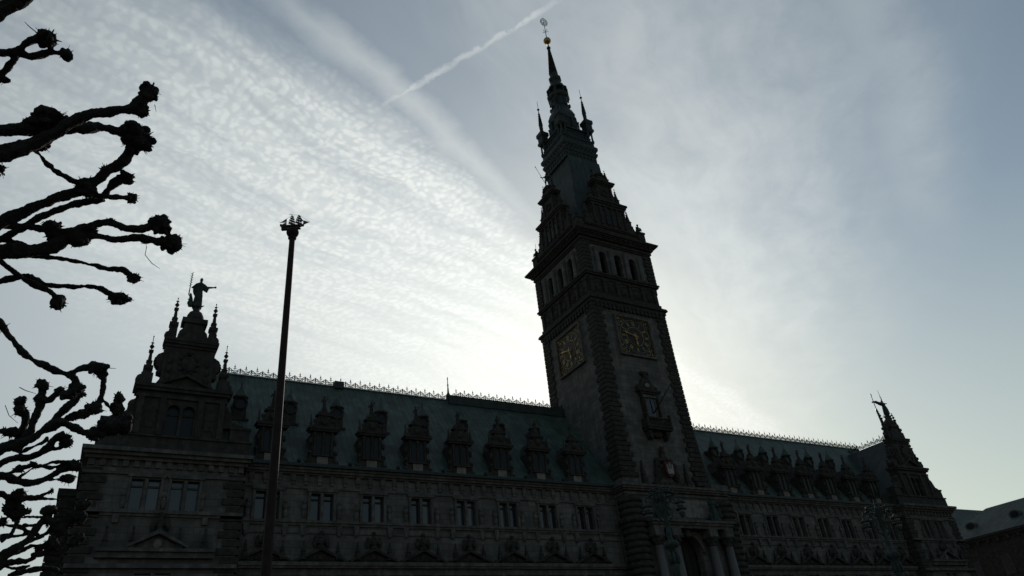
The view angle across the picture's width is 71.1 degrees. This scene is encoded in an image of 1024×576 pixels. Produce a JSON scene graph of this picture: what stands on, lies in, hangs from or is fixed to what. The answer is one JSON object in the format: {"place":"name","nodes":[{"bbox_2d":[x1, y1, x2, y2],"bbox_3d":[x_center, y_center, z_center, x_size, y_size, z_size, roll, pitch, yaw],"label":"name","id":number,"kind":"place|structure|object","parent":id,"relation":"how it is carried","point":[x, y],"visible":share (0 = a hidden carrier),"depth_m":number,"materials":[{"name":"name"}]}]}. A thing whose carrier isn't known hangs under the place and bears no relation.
{"place":"outdoors","nodes":[
{"label":"outdoors","id":0,"kind":"place"},
{"bbox_2d":[0,0,1023,575],"label":"sky","id":1,"kind":"structure","parent":0,"point":[829,194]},
{"bbox_2d":[952,498,1023,575],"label":"corner building","id":2,"kind":"structure","parent":0,"point":[993,537],"depth_m":111.21,"materials":[{"name":"stone"}]},
{"bbox_2d":[971,560,985,575],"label":"window","id":3,"kind":"structure","parent":2,"relation":"in","point":[977,564],"depth_m":111.89,"materials":[{"name":"grey glass"}]},
{"bbox_2d":[999,553,1017,574],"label":"window","id":4,"kind":"structure","parent":2,"relation":"in","point":[1008,564],"depth_m":108.44,"materials":[{"name":"grey glass"}]},
{"bbox_3d":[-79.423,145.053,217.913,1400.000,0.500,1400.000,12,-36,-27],"label":"plaza paving","id":5,"kind":"structure","parent":0,"visible":0},
{"bbox_2d":[0,318,133,575],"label":"pollarded tree","id":6,"kind":"object","parent":5,"relation":"on","point":[14,510],"visible":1,"depth_m":10.57,"materials":[{"name":"brown plant"}]},
{"bbox_2d":[0,0,185,310],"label":"pollarded tree","id":7,"kind":"object","parent":5,"relation":"on","point":[44,126],"visible":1,"depth_m":6.85,"materials":[{"name":"brown plant"}]},
{"bbox_2d":[260,214,308,575],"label":"flagpole","id":8,"kind":"object","parent":5,"relation":"on","point":[292,231],"visible":1,"depth_m":25.20,"materials":[{"name":"metal"}]},
{"bbox_2d":[39,298,977,575],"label":"town hall","id":9,"kind":"structure","parent":5,"relation":"on","point":[375,480],"depth_m":68.26,"materials":[{"name":"stone"}]},
{"bbox_2d":[187,273,216,309],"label":"statue","id":10,"kind":"object","parent":9,"relation":"on","point":[200,287],"visible":0.98,"depth_m":65.19,"materials":[{"name":"brown metal"}]},
{"bbox_2d":[244,486,288,518],"bbox_3d":[-20.512,18.026,59.904,3.614,2.690,0.730,12,-36,-27],"label":"window","id":11,"kind":"structure","parent":9,"relation":"in","point":[258,498],"depth_m":59.90,"materials":[{"name":"glass"}]},
{"bbox_2d":[301,489,342,520],"bbox_3d":[-16.488,18.865,62.013,3.614,2.690,0.730,12,-36,-27],"label":"window","id":12,"kind":"structure","parent":9,"relation":"in","point":[313,500],"depth_m":62.11,"materials":[{"name":"glass"}]},
{"bbox_2d":[354,491,392,522],"bbox_3d":[-12.464,19.705,64.122,3.614,2.690,0.730,12,-36,-27],"label":"window","id":13,"kind":"structure","parent":9,"relation":"in","point":[366,503],"depth_m":64.22,"materials":[{"name":"glass"}]},
{"bbox_2d":[403,494,439,524],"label":"window","id":14,"kind":"structure","parent":9,"relation":"in","point":[424,509],"depth_m":66.32,"materials":[{"name":"stone"}]},
{"bbox_2d":[449,496,483,525],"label":"window","id":15,"kind":"structure","parent":9,"relation":"in","point":[458,506],"depth_m":68.43,"materials":[{"name":"stone"}]},
{"bbox_2d":[493,499,525,526],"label":"window","id":16,"kind":"structure","parent":9,"relation":"in","point":[501,514],"depth_m":70.55,"materials":[{"name":"stone"}]},
{"bbox_2d":[534,501,564,528],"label":"window","id":17,"kind":"structure","parent":9,"relation":"in","point":[541,518],"depth_m":72.63,"materials":[{"name":"stone"}]},
{"bbox_2d":[572,503,601,529],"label":"window","id":18,"kind":"structure","parent":9,"relation":"in","point":[579,524],"depth_m":74.75,"materials":[{"name":"stone"}]},
{"bbox_2d":[735,512,759,534],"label":"window","id":19,"kind":"structure","parent":9,"relation":"in","point":[745,514],"depth_m":85.35,"materials":[{"name":"stone"}]},
{"bbox_2d":[762,513,786,535],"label":"window","id":20,"kind":"structure","parent":9,"relation":"in","point":[767,528],"depth_m":87.37,"materials":[{"name":"stone"}]},
{"bbox_2d":[788,515,812,536],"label":"window","id":21,"kind":"structure","parent":9,"relation":"in","point":[793,527],"depth_m":89.47,"materials":[{"name":"stone"}]},
{"bbox_2d":[813,516,836,537],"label":"window","id":22,"kind":"structure","parent":9,"relation":"in","point":[818,528],"depth_m":91.59,"materials":[{"name":"stone"}]},
{"bbox_2d":[838,517,860,538],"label":"window","id":23,"kind":"structure","parent":9,"relation":"in","point":[843,532],"depth_m":93.69,"materials":[{"name":"stone"}]},
{"bbox_2d":[861,518,882,538],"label":"window","id":24,"kind":"structure","parent":9,"relation":"in","point":[866,535],"depth_m":95.70,"materials":[{"name":"stone"}]},
{"bbox_2d":[872,390,891,418],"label":"statue","id":25,"kind":"object","parent":9,"relation":"on","point":[886,412],"visible":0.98,"depth_m":110.16,"materials":[{"name":"brown metal"}]},
{"bbox_2d":[883,520,903,539],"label":"window","id":26,"kind":"structure","parent":9,"relation":"in","point":[901,537],"depth_m":97.86,"materials":[{"name":"glass"}]},
{"bbox_2d":[525,18,749,575],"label":"clock tower","id":27,"kind":"structure","parent":5,"relation":"on","point":[615,390],"depth_m":90.73,"materials":[{"name":"stone"}]},
{"bbox_2d":[535,167,550,185],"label":"statue","id":28,"kind":"object","parent":27,"relation":"on","point":[546,179],"visible":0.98,"depth_m":108.50,"materials":[{"name":"brown metal"}]},
{"bbox_2d":[654,494,669,518],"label":"statue","id":29,"kind":"object","parent":27,"relation":"on","point":[660,507],"visible":0.28,"depth_m":76.49,"materials":[{"name":"grey stone"}]},
{"bbox_2d":[680,539,699,575],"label":"portal door","id":30,"kind":"structure","parent":27,"relation":"in","point":[688,552],"depth_m":77.75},
{"bbox_2d":[707,497,721,520],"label":"statue","id":31,"kind":"object","parent":27,"relation":"on","point":[715,514],"visible":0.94,"depth_m":79.90,"materials":[{"name":"grey metal"}]},
{"bbox_2d":[642,483,686,575],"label":"street lamp","id":32,"kind":"object","parent":5,"relation":"on","point":[671,544],"visible":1,"depth_m":34.38,"materials":[{"name":"brown metal"}]},
{"bbox_2d":[860,500,903,575],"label":"street lamp","id":33,"kind":"object","parent":5,"relation":"on","point":[896,564],"visible":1,"depth_m":38.74,"materials":[{"name":"brown metal"}]}
]}

